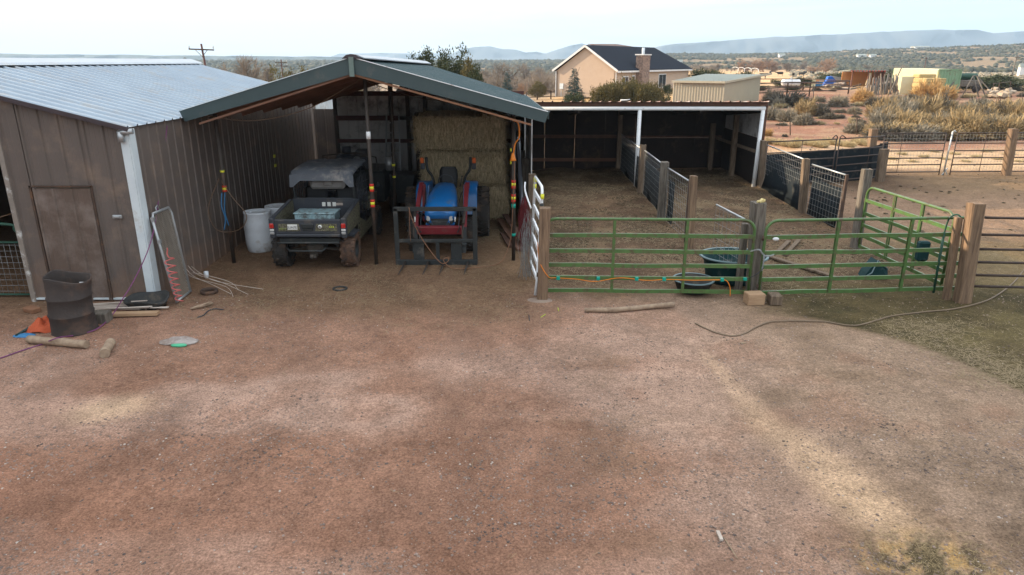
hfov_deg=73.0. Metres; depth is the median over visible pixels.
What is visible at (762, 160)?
wooden post
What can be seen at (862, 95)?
shrub
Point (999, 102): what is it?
shrub
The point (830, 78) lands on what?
blue tarp pile
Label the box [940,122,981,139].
shrub
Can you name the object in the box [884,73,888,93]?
leaning pole
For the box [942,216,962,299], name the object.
narrow timber
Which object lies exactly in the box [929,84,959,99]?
shrub
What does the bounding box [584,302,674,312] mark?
wooden pole
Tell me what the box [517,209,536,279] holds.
wire bundle
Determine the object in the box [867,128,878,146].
wooden post
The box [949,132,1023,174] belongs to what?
livestock panel
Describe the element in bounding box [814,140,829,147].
shrub
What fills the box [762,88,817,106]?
shrub
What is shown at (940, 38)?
long mesa
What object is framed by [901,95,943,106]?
shrub
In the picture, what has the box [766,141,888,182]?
fence panel
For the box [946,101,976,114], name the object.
shrub
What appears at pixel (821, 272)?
plank
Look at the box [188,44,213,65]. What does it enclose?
utility pole
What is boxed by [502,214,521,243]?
board
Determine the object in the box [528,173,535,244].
wooden post
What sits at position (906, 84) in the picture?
cream panel
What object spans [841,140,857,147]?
shrub
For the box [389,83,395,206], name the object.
pole
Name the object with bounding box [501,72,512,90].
spruce tree
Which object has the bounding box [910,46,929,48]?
house
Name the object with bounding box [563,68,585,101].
spruce tree
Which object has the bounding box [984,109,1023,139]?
shrub
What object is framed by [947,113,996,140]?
shrub
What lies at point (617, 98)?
juniper bush
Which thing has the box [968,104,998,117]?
shrub
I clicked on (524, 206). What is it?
twine bundle
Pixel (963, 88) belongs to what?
juniper bush
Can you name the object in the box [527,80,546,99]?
juniper bush
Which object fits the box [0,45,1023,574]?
ground
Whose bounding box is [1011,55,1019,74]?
utility pole
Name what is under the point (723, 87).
tan shed
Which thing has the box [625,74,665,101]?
juniper bush
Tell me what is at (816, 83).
pipe corral
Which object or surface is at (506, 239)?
board
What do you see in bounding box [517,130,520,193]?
wooden post
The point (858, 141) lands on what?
shrub
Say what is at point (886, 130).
shrub
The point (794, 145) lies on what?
shrub
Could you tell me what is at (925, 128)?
shrub
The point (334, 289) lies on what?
black ring
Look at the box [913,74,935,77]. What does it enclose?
top hay bale
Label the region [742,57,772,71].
bare tree
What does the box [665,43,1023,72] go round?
hillside scrub
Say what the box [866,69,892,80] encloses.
juniper bush
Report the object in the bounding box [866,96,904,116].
shrub
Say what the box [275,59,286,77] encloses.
utility pole
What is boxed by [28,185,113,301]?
door
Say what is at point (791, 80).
propane tank
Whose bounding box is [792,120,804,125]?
shrub
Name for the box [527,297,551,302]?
concrete footing
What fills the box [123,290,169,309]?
black feed pan
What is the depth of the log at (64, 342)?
10.02 m
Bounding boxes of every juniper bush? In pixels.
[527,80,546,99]
[563,91,586,101]
[586,80,617,101]
[598,71,632,101]
[612,77,647,101]
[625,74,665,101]
[646,79,664,101]
[663,84,672,94]
[665,92,670,101]
[688,68,716,76]
[705,69,724,73]
[730,70,761,78]
[770,79,781,85]
[798,77,814,85]
[811,71,854,76]
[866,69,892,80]
[960,73,1021,87]
[961,73,982,90]
[980,77,1023,88]
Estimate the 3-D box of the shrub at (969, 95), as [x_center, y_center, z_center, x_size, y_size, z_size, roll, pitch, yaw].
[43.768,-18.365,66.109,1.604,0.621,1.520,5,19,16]
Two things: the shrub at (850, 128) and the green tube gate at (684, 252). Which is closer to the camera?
the green tube gate at (684, 252)
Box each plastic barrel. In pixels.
[243,208,272,252]
[264,203,283,215]
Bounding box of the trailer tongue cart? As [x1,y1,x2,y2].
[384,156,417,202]
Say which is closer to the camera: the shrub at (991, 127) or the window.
the shrub at (991, 127)
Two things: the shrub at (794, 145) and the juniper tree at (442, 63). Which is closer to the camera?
the shrub at (794, 145)
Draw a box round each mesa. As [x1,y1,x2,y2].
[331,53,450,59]
[654,29,1023,53]
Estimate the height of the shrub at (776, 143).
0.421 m
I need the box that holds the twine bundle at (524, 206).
[515,197,530,248]
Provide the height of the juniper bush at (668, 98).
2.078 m
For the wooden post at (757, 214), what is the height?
1.781 m
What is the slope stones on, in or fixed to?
on the ground at (372, 427)
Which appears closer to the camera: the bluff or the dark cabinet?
the dark cabinet
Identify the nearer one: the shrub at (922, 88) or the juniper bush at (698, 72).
the shrub at (922, 88)
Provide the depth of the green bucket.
12.35 m
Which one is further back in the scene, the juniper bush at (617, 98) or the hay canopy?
the juniper bush at (617, 98)
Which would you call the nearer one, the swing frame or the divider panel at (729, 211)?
the divider panel at (729, 211)
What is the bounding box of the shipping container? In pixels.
[892,68,962,92]
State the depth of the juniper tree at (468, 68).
39.15 m
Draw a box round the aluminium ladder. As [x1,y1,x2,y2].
[385,114,400,200]
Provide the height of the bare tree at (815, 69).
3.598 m
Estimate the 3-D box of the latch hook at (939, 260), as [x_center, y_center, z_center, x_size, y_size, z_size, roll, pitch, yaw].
[7.525,-0.569,11.962,0.269,1.441,0.058,17,25,42]
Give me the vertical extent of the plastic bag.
0.086 m
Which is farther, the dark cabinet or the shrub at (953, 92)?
the shrub at (953, 92)
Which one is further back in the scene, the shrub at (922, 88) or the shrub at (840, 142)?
the shrub at (922, 88)
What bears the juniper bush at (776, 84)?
on the ground at (372, 427)
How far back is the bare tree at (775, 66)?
318.20 m
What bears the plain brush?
on the ground at (372, 427)
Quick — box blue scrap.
[13,333,35,337]
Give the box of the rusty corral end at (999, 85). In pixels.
[992,81,1011,89]
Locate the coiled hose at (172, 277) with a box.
[164,248,183,301]
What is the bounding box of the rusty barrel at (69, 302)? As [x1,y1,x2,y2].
[42,270,98,336]
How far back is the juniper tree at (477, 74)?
38.23 m
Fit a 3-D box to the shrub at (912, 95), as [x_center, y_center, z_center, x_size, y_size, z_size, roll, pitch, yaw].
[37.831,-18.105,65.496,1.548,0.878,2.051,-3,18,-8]
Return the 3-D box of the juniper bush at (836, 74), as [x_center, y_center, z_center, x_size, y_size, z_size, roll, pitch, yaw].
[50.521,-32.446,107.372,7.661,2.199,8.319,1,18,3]
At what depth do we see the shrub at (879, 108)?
44.27 m
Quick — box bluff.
[0,53,418,59]
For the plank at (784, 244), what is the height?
0.061 m
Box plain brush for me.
[788,68,1023,86]
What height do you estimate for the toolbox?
0.192 m
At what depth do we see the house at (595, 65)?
76.06 m
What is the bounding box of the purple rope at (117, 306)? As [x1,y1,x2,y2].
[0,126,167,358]
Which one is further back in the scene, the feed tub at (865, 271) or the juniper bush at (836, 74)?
the juniper bush at (836, 74)
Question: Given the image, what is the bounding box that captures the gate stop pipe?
[941,130,956,174]
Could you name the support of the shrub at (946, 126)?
on the ground at (372, 427)
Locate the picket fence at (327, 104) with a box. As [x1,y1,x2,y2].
[315,100,332,108]
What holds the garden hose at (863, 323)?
on the ground at (372, 427)
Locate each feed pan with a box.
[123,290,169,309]
[674,272,714,294]
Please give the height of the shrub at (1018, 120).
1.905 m
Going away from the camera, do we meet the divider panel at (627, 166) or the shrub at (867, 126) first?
the divider panel at (627, 166)
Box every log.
[25,335,89,347]
[99,338,115,357]
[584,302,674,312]
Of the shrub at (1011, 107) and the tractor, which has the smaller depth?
the tractor
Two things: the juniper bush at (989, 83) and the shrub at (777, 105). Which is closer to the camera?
the shrub at (777, 105)
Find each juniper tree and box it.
[264,63,307,81]
[406,45,435,65]
[432,41,469,74]
[460,51,473,77]
[468,61,485,82]
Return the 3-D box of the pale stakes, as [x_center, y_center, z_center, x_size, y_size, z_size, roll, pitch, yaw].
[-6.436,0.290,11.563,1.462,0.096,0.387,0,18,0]
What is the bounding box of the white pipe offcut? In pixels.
[524,182,531,208]
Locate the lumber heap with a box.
[850,81,891,89]
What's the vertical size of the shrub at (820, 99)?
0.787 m
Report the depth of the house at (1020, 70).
209.51 m
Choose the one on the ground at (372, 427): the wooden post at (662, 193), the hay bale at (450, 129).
the wooden post at (662, 193)
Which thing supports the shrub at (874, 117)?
on the ground at (372, 427)
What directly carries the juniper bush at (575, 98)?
on the ground at (372, 427)
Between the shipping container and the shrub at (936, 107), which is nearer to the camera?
the shrub at (936, 107)
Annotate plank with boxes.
[769,256,817,271]
[777,240,790,249]
[783,239,800,255]
[814,270,834,275]
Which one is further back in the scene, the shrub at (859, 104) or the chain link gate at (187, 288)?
the shrub at (859, 104)
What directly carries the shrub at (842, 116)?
on the ground at (372, 427)
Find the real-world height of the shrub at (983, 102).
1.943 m
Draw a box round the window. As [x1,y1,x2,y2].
[658,74,665,87]
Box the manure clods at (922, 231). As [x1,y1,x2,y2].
[839,173,1023,270]
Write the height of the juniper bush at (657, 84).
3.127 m
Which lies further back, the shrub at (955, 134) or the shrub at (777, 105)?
the shrub at (777, 105)
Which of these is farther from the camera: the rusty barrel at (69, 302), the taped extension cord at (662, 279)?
the taped extension cord at (662, 279)
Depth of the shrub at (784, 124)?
42.52 m
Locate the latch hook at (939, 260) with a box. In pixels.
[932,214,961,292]
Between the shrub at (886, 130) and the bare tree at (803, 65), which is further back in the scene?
the bare tree at (803, 65)
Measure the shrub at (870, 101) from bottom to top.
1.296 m
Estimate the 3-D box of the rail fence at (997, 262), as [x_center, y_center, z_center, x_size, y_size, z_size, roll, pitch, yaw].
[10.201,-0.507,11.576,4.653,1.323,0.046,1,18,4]
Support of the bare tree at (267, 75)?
on the ground at (372, 427)
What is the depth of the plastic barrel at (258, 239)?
14.84 m
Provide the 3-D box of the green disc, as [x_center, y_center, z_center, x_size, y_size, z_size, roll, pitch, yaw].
[-4.855,0.837,10.086,0.240,0.035,0.096,0,18,0]
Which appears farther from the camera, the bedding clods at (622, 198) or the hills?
the hills
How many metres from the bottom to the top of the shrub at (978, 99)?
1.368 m
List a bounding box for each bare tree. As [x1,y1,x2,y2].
[218,54,262,78]
[256,62,276,81]
[474,68,498,79]
[486,62,522,80]
[513,62,545,81]
[516,81,527,93]
[532,66,545,76]
[736,58,744,71]
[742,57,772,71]
[743,63,751,71]
[760,59,786,71]
[782,62,796,71]
[799,61,808,69]
[806,65,824,71]
[816,57,837,71]
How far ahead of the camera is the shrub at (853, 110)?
50.02 m
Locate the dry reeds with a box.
[186,266,260,295]
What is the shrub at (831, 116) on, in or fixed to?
on the ground at (372, 427)
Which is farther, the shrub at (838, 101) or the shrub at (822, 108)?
the shrub at (838, 101)
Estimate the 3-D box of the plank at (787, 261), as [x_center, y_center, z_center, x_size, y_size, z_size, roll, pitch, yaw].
[5.650,-0.509,14.098,0.120,0.041,1.308,-9,20,-24]
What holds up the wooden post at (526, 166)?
on the ground at (372, 427)
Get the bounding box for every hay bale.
[407,106,510,155]
[416,140,510,188]
[421,170,510,219]
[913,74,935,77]
[913,78,932,82]
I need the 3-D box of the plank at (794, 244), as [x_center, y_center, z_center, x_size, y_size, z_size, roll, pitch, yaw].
[6.158,-0.887,15.220,0.090,0.067,1.401,11,21,31]
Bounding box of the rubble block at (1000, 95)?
[997,93,1005,97]
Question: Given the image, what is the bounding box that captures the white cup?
[204,271,208,278]
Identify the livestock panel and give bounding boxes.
[766,138,836,183]
[833,135,884,181]
[880,132,946,174]
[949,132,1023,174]
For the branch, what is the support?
on the ground at (372, 427)
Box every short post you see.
[734,222,748,289]
[874,149,889,181]
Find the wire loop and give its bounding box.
[208,179,246,231]
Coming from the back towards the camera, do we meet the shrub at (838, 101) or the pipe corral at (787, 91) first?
the pipe corral at (787, 91)
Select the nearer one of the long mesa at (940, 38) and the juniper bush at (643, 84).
the juniper bush at (643, 84)
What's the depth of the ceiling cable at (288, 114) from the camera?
13.28 m
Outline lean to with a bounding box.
[841,70,885,86]
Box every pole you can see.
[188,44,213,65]
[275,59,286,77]
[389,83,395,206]
[510,114,511,223]
[880,74,881,94]
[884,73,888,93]
[889,67,901,92]
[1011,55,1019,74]
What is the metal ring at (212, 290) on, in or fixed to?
on the ground at (372, 427)
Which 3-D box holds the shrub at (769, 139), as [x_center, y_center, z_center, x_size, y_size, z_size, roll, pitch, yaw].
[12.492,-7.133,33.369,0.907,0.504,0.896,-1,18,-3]
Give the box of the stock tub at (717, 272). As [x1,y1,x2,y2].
[699,247,768,285]
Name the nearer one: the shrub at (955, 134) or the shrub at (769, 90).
the shrub at (955, 134)
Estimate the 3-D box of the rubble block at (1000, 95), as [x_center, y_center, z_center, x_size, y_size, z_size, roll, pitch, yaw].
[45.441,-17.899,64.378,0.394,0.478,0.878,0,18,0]
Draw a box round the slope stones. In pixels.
[759,95,1022,166]
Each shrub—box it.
[761,84,778,101]
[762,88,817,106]
[765,128,774,135]
[765,137,776,143]
[767,105,781,119]
[771,96,784,106]
[771,101,788,107]
[771,137,788,144]
[774,106,797,121]
[778,121,787,125]
[779,139,795,146]
[786,138,804,147]
[791,112,816,124]
[792,96,818,115]
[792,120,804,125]
[806,137,822,146]
[812,95,827,101]
[813,102,835,116]
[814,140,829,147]
[822,110,836,119]
[826,93,852,106]
[826,138,838,144]
[833,139,846,145]
[835,108,847,112]
[836,113,846,118]
[840,119,866,133]
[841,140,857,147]
[846,104,863,114]
[849,83,876,102]
[850,117,866,123]
[852,138,866,145]
[854,101,864,105]
[858,87,903,118]
[860,120,884,134]
[860,124,917,140]
[862,106,898,124]
[863,93,883,106]
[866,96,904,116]
[871,102,891,114]
[877,120,931,138]
[882,99,919,113]
[886,91,910,102]
[887,108,926,126]
[892,115,932,129]
[894,95,929,114]
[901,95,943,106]
[901,121,949,141]
[902,72,944,98]
[905,92,920,99]
[910,109,932,119]
[916,124,954,139]
[917,86,949,115]
[920,85,955,111]
[922,107,946,125]
[922,119,957,131]
[926,110,950,122]
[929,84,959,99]
[933,126,970,140]
[940,106,993,129]
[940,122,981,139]
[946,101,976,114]
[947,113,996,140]
[963,93,976,97]
[964,94,1002,108]
[966,102,1006,115]
[967,95,989,105]
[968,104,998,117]
[979,112,1018,122]
[981,116,1019,139]
[982,99,1020,115]
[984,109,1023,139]
[987,97,1017,108]
[999,92,1023,116]
[1004,109,1023,138]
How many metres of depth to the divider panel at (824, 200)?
17.23 m
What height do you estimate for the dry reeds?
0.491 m
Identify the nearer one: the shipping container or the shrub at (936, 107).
the shrub at (936, 107)
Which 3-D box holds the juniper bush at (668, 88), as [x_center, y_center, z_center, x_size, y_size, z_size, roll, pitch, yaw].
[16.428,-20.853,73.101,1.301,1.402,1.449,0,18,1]
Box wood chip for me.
[716,530,723,540]
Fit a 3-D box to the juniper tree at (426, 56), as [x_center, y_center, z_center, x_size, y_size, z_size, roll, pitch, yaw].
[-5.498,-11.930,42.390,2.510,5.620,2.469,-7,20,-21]
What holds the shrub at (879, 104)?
on the ground at (372, 427)
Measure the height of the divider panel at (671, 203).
1.430 m
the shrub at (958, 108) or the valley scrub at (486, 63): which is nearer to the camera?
the shrub at (958, 108)
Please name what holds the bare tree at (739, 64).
on the ground at (372, 427)
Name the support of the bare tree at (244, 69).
on the ground at (372, 427)
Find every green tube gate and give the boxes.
[548,217,755,293]
[756,216,963,294]
[857,187,952,285]
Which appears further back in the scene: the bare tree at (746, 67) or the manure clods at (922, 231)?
the bare tree at (746, 67)
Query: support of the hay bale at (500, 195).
on the ground at (372, 427)
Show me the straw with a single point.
(1021, 373)
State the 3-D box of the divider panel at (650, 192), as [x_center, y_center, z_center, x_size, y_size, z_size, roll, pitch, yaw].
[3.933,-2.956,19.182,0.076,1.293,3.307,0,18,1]
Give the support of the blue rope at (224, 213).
hanging from the hay canopy
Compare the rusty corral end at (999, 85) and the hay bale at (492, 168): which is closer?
the hay bale at (492, 168)
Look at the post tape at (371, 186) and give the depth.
13.63 m
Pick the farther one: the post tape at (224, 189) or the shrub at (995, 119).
the shrub at (995, 119)
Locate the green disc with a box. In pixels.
[171,343,186,346]
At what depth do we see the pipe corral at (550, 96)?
77.93 m
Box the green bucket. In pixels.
[914,241,930,260]
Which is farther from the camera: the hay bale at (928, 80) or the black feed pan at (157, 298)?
the hay bale at (928, 80)
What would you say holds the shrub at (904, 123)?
on the ground at (372, 427)
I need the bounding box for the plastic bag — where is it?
[159,336,198,344]
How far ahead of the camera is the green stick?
10.51 m
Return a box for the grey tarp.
[517,137,523,201]
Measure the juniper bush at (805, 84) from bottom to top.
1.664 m
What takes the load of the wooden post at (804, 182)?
on the ground at (372, 427)
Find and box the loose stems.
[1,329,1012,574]
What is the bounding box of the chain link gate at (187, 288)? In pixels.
[150,205,191,302]
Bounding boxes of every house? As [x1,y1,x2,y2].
[552,44,691,96]
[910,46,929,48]
[1017,63,1023,75]
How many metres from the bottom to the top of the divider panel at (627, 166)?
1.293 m
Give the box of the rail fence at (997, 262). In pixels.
[974,216,1023,288]
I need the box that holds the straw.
[4,168,1023,397]
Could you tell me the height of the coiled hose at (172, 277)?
0.950 m
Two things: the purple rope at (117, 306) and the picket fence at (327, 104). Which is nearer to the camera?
the purple rope at (117, 306)
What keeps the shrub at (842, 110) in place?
on the ground at (372, 427)
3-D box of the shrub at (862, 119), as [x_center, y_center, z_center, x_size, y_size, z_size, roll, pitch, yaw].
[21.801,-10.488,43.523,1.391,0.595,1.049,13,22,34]
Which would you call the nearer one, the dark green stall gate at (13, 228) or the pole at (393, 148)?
the dark green stall gate at (13, 228)
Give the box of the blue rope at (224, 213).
[221,193,228,229]
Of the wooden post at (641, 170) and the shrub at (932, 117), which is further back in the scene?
the shrub at (932, 117)
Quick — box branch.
[190,301,212,309]
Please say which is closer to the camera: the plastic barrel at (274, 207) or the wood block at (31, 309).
the wood block at (31, 309)
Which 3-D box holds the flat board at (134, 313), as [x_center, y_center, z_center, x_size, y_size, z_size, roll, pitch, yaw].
[-6.132,0.424,11.245,0.752,0.045,0.130,-1,18,-4]
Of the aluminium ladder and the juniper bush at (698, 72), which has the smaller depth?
the aluminium ladder
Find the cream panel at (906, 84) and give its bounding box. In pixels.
[899,77,914,94]
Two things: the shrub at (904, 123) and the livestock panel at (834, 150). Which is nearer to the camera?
the livestock panel at (834, 150)
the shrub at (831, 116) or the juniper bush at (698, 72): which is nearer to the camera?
the shrub at (831, 116)
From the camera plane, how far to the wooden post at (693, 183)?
14.93 m
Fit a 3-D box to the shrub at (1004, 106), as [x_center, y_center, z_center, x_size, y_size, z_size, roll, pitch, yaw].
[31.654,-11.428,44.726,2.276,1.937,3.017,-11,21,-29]
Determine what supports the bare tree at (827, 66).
on the ground at (372, 427)
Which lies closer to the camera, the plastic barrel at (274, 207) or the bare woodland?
the plastic barrel at (274, 207)
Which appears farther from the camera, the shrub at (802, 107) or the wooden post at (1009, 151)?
the shrub at (802, 107)
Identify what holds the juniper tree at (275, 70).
on the ground at (372, 427)
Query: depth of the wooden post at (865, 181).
14.90 m
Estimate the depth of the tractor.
14.45 m
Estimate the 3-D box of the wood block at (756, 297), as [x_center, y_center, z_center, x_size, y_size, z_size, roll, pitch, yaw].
[4.150,0.179,11.864,0.300,0.200,0.220,-2,18,-5]
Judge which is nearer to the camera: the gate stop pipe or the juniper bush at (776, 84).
the gate stop pipe
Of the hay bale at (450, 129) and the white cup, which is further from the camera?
the hay bale at (450, 129)
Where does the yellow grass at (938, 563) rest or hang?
on the ground at (372, 427)
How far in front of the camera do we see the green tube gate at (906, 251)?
11.94 m
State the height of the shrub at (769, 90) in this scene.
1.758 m
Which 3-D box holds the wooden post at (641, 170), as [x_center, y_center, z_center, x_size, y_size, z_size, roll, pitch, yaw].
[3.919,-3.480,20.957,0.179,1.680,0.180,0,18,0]
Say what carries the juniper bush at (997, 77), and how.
on the ground at (372, 427)
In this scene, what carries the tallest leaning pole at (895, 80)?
on the ground at (372, 427)
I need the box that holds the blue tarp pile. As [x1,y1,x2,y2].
[823,76,835,84]
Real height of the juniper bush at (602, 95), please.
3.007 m
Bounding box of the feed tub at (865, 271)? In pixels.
[858,257,887,275]
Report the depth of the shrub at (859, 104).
55.97 m
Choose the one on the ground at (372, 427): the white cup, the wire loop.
the white cup
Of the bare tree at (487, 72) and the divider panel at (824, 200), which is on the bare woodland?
the bare tree at (487, 72)
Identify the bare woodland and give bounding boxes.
[240,63,907,95]
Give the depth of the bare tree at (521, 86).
84.69 m
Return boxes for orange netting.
[26,316,50,332]
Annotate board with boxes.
[112,310,159,316]
[497,218,520,250]
[500,232,511,247]
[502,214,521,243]
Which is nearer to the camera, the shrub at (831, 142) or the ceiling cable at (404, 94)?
the ceiling cable at (404, 94)
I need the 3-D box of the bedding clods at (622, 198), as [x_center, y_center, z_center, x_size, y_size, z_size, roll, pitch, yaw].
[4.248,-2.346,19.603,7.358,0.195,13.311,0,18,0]
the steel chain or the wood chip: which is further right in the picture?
the steel chain
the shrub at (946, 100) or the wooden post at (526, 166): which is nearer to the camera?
the wooden post at (526, 166)
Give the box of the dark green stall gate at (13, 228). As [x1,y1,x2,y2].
[0,222,29,294]
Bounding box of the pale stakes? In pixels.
[93,300,168,309]
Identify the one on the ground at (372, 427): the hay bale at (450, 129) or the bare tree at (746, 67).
the bare tree at (746, 67)
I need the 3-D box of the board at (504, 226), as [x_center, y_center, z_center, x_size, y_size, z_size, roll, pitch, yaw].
[-0.070,-1.282,16.363,0.140,0.125,2.747,-3,18,-10]
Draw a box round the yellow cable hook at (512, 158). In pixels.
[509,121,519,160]
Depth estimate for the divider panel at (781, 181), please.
20.14 m
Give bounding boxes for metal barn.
[0,58,317,301]
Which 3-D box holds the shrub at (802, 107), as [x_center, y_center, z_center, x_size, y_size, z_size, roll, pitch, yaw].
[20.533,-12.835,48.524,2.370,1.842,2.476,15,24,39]
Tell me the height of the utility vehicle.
1.901 m
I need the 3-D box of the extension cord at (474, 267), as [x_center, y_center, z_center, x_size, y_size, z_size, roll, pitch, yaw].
[-0.962,-1.574,13.635,2.135,2.391,0.547,-3,18,-8]
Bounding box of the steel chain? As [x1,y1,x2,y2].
[750,249,773,269]
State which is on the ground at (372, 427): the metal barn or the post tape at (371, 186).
the metal barn
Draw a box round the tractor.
[393,157,489,274]
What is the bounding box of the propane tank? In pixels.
[781,78,800,85]
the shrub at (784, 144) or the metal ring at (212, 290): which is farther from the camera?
the shrub at (784, 144)
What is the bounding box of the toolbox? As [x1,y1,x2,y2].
[293,209,339,218]
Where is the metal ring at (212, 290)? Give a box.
[200,287,217,294]
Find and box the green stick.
[15,327,27,335]
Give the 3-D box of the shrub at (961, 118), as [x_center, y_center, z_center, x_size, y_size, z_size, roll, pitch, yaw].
[24.804,-9.007,37.675,2.880,1.852,2.546,-11,21,-31]
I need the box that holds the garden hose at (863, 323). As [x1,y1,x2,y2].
[695,270,1023,336]
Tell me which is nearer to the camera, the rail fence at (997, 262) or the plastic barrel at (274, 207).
the rail fence at (997, 262)
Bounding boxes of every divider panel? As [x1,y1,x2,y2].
[620,134,639,187]
[642,150,660,209]
[664,167,688,240]
[712,204,745,261]
[761,145,802,209]
[806,164,848,230]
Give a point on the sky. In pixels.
(289, 28)
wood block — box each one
[23,305,40,313]
[94,309,112,323]
[743,290,765,305]
[766,292,782,305]
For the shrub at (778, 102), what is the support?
on the ground at (372, 427)
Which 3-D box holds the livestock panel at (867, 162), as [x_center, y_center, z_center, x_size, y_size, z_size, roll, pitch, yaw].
[11.825,-4.365,23.561,2.185,1.501,0.042,-8,20,-23]
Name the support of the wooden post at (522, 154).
on the ground at (372, 427)
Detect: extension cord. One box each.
[408,145,514,268]
[537,242,746,295]
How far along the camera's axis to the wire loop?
13.67 m
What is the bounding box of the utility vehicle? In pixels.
[268,158,382,265]
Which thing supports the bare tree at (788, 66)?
on the ground at (372, 427)
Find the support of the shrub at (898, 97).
on the ground at (372, 427)
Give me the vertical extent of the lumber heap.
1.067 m
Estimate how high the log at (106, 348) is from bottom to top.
0.140 m
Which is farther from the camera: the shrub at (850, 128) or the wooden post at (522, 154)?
the shrub at (850, 128)
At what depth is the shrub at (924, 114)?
40.80 m
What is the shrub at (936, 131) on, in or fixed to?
on the ground at (372, 427)
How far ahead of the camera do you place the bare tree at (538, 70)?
223.86 m
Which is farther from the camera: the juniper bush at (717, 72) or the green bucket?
the juniper bush at (717, 72)
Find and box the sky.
[0,0,1023,56]
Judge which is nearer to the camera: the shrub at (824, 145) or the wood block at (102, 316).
the wood block at (102, 316)
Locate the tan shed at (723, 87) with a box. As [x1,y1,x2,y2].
[671,73,771,101]
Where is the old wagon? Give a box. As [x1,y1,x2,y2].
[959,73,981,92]
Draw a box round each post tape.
[220,170,226,191]
[366,132,374,206]
[511,180,515,235]
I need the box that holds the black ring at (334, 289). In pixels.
[332,286,346,290]
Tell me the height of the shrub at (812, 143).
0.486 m
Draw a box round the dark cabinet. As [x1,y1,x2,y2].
[414,112,422,179]
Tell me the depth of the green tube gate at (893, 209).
13.48 m
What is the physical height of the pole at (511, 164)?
2.900 m
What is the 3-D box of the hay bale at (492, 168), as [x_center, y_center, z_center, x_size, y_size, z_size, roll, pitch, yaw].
[-1.264,-3.391,18.820,2.593,1.266,2.467,0,18,0]
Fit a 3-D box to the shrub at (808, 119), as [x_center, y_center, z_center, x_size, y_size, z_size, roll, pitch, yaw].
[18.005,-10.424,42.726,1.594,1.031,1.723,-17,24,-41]
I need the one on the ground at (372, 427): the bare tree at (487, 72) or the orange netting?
the orange netting
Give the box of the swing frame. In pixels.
[963,75,988,96]
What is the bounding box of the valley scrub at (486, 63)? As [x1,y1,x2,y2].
[183,57,564,82]
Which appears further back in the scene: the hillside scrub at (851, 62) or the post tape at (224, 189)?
the hillside scrub at (851, 62)
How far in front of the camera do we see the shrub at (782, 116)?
44.82 m
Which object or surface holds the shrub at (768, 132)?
on the ground at (372, 427)
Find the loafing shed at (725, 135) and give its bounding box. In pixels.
[515,101,770,192]
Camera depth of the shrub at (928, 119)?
39.81 m
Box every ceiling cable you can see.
[206,79,360,120]
[361,79,454,100]
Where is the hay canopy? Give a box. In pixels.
[179,54,548,264]
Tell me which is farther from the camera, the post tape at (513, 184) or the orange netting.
the post tape at (513, 184)
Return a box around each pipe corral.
[526,90,582,98]
[759,81,849,95]
[764,78,850,89]
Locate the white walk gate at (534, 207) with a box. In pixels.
[529,176,543,294]
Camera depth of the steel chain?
11.79 m
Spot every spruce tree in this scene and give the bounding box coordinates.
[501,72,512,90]
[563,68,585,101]
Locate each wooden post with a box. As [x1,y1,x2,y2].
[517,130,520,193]
[519,150,524,207]
[523,158,529,216]
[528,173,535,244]
[537,206,550,299]
[637,144,645,192]
[657,161,668,217]
[687,175,697,248]
[746,201,766,290]
[757,140,766,187]
[798,158,809,212]
[850,168,872,248]
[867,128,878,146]
[952,201,985,303]
[1001,128,1018,175]
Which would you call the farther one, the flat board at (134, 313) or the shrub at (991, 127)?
the shrub at (991, 127)
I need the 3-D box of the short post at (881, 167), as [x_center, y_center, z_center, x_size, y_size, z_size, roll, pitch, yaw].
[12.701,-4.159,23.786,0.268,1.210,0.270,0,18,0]
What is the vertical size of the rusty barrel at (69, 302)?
0.941 m
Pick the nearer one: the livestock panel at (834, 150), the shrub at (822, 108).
the livestock panel at (834, 150)
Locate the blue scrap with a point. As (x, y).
(23, 335)
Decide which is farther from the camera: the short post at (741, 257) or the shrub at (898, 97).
the shrub at (898, 97)
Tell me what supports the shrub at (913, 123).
on the ground at (372, 427)
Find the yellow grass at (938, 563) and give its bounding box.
[818,499,1023,574]
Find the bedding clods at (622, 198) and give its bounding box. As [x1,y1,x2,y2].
[534,168,894,276]
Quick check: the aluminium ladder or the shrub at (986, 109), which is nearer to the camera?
the aluminium ladder
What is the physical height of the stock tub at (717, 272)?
0.498 m
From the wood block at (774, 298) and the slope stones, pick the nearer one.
the wood block at (774, 298)

